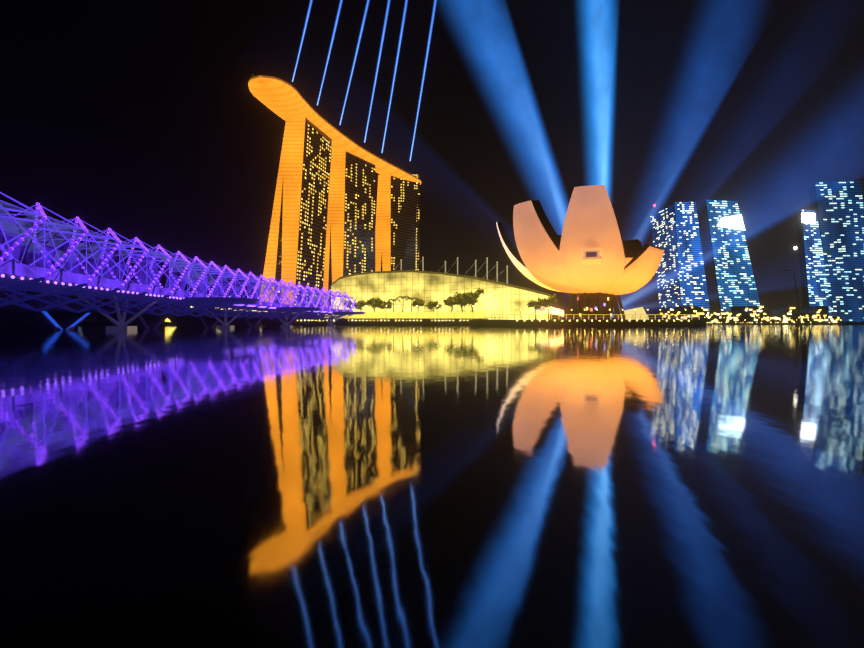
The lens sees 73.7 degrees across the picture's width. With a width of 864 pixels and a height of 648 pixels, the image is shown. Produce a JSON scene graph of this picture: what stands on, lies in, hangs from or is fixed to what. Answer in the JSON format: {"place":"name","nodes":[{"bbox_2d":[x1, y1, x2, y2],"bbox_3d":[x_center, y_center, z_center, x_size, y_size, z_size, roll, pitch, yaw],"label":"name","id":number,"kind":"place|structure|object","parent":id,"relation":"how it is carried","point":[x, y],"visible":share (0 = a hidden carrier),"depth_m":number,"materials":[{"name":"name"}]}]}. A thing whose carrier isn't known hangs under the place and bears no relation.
{"place":"outdoors","nodes":[
{"label":"outdoors","id":0,"kind":"place"},
{"bbox_2d":[78,323,174,325],"bbox_3d":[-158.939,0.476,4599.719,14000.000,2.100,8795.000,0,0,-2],"label":"ground","id":1,"kind":"structure","parent":0,"point":[102,324],"depth_m":323.67,"materials":[{"name":"grey"}]},
{"bbox_2d":[260,117,331,314],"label":"hotel tower","id":2,"kind":"structure","parent":1,"relation":"on","point":[295,252],"depth_m":543.49,"materials":[{"name":"orange"}]},
{"bbox_2d":[322,149,374,307],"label":"hotel tower","id":3,"kind":"structure","parent":1,"relation":"on","point":[350,241],"depth_m":646.52,"materials":[{"name":"black"}]},
{"bbox_2d":[375,174,419,270],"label":"hotel tower","id":4,"kind":"structure","parent":1,"relation":"on","point":[397,232],"depth_m":760.02,"materials":[{"name":"black"}]},
{"bbox_2d":[331,270,549,319],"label":"building","id":5,"kind":"structure","parent":1,"relation":"on","point":[439,287],"depth_m":412.84,"materials":[{"name":"yellow"}]},
{"bbox_2d":[396,257,507,283],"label":"roof masts","id":6,"kind":"object","parent":5,"relation":"on","point":[468,270],"visible":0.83,"depth_m":420.96,"materials":[{"name":"silver metal"}]},
{"bbox_2d":[496,185,663,319],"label":"lotus-shaped museum","id":7,"kind":"structure","parent":1,"relation":"on","point":[591,259],"depth_m":240.63,"materials":[{"name":"orange"}]},
{"bbox_2d":[650,204,681,307],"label":"skyscraper","id":8,"kind":"structure","parent":1,"relation":"on","point":[663,227],"depth_m":1014.92,"materials":[{"name":"blue glass"}]},
{"bbox_2d":[675,201,709,308],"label":"skyscraper","id":9,"kind":"structure","parent":1,"relation":"on","point":[693,286],"depth_m":1016.34,"materials":[{"name":"blue glass"}]},
{"bbox_2d":[705,199,759,311],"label":"skyscraper","id":10,"kind":"structure","parent":1,"relation":"on","point":[734,279],"depth_m":1018.89,"materials":[{"name":"blue glass"}]},
{"bbox_2d":[650,204,839,321],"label":"city lights","id":11,"kind":"object","parent":1,"relation":"on","point":[750,313],"visible":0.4,"depth_m":868.81,"materials":[{"name":"yellow"}]},
{"bbox_2d":[796,209,831,315],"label":"skyscraper","id":12,"kind":"structure","parent":1,"relation":"on","point":[814,286],"depth_m":1024.34,"materials":[{"name":"blue glass"}]},
{"bbox_2d":[81,306,267,322],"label":"bank","id":13,"kind":"structure","parent":0,"point":[167,320],"depth_m":511.16,"materials":[{"name":"black"}]},
{"bbox_2d":[248,74,420,184],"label":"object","id":14,"kind":"structure","parent":0,"point":[282,99],"depth_m":532.70,"materials":[{"name":"orange"}]},
{"bbox_2d":[0,325,863,647],"bbox_3d":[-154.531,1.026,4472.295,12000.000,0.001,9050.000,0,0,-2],"label":"water","id":15,"kind":"structure","parent":0,"point":[454,487],"depth_m":3.62,"materials":[{"name":"black liquid"}]},
{"bbox_2d":[0,293,323,329],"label":"road bridge","id":16,"kind":"structure","parent":15,"relation":"in","point":[13,317],"depth_m":102.39,"materials":[{"name":"grey concrete"}]},
{"bbox_2d":[0,192,365,320],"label":"pedestrian bridge","id":17,"kind":"structure","parent":15,"relation":"in","point":[20,277],"depth_m":86.25,"materials":[{"name":"purple metal"}]},
{"bbox_2d":[78,296,339,330],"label":"bridge supports","id":18,"kind":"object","parent":15,"relation":"in","point":[121,324],"visible":0.67,"depth_m":91.27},
{"bbox_2d":[215,305,863,326],"bbox_3d":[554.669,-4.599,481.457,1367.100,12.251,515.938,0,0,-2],"label":"shoreline","id":19,"kind":"structure","parent":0,"point":[470,319],"depth_m":327.84,"materials":[{"name":"grey"}]},
{"bbox_2d":[344,301,355,309],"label":"tree","id":20,"kind":"object","parent":19,"relation":"on","point":[348,304],"visible":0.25,"depth_m":350.90,"materials":[{"name":"green plant"}]},
{"bbox_2d":[354,300,368,309],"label":"tree","id":21,"kind":"object","parent":19,"relation":"on","point":[360,304],"visible":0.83,"depth_m":349.28,"materials":[{"name":"green plant"}]},
{"bbox_2d":[367,297,381,311],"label":"tree","id":22,"kind":"object","parent":19,"relation":"on","point":[373,303],"visible":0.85,"depth_m":349.45,"materials":[{"name":"green plant"}]},
{"bbox_2d":[378,300,392,311],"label":"tree","id":23,"kind":"object","parent":19,"relation":"on","point":[384,304],"visible":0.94,"depth_m":349.22,"materials":[{"name":"green plant"}]},
{"bbox_2d":[387,299,400,311],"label":"tree","id":24,"kind":"object","parent":19,"relation":"on","point":[393,300],"visible":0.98,"depth_m":349.18,"materials":[{"name":"green plant"}]},
{"bbox_2d":[405,297,418,311],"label":"tree","id":25,"kind":"object","parent":19,"relation":"on","point":[411,299],"visible":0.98,"depth_m":349.67,"materials":[{"name":"green plant"}]},
{"bbox_2d":[411,298,424,307],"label":"tree","id":26,"kind":"object","parent":19,"relation":"on","point":[420,302],"visible":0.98,"depth_m":348.93,"materials":[{"name":"green plant"}]},
{"bbox_2d":[424,300,441,311],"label":"tree","id":27,"kind":"object","parent":19,"relation":"on","point":[432,305],"visible":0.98,"depth_m":348.20,"materials":[{"name":"green plant"}]},
{"bbox_2d":[443,296,459,311],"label":"tree","id":28,"kind":"object","parent":19,"relation":"on","point":[448,301],"visible":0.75,"depth_m":346.37,"materials":[{"name":"green plant"}]},
{"bbox_2d":[452,292,473,311],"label":"tree","id":29,"kind":"object","parent":19,"relation":"on","point":[462,302],"visible":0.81,"depth_m":346.25,"materials":[{"name":"green plant"}]},
{"bbox_2d":[462,288,483,311],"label":"tree","id":30,"kind":"object","parent":19,"relation":"on","point":[474,300],"visible":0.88,"depth_m":346.13,"materials":[{"name":"green plant"}]},
{"bbox_2d":[527,300,544,319],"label":"tree","id":31,"kind":"object","parent":19,"relation":"on","point":[533,304],"visible":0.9,"depth_m":232.03,"materials":[{"name":"green plant"}]},
{"bbox_2d":[536,294,558,319],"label":"tree","id":32,"kind":"object","parent":19,"relation":"on","point":[551,300],"visible":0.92,"depth_m":230.41,"materials":[{"name":"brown plant"}]},
{"bbox_2d":[783,270,802,327],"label":"street lamp","id":33,"kind":"object","parent":19,"relation":"on","point":[801,325],"visible":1,"depth_m":153.34,"materials":[{"name":"grey metal"}]},
{"bbox_2d":[621,307,648,319],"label":"building","id":34,"kind":"structure","parent":0,"point":[640,310],"depth_m":334.64,"materials":[{"name":"yellow"}]},
{"bbox_2d":[809,181,863,321],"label":"tower","id":35,"kind":"structure","parent":0,"point":[838,206],"depth_m":1025.98,"materials":[{"name":"blue glass"}]}
]}

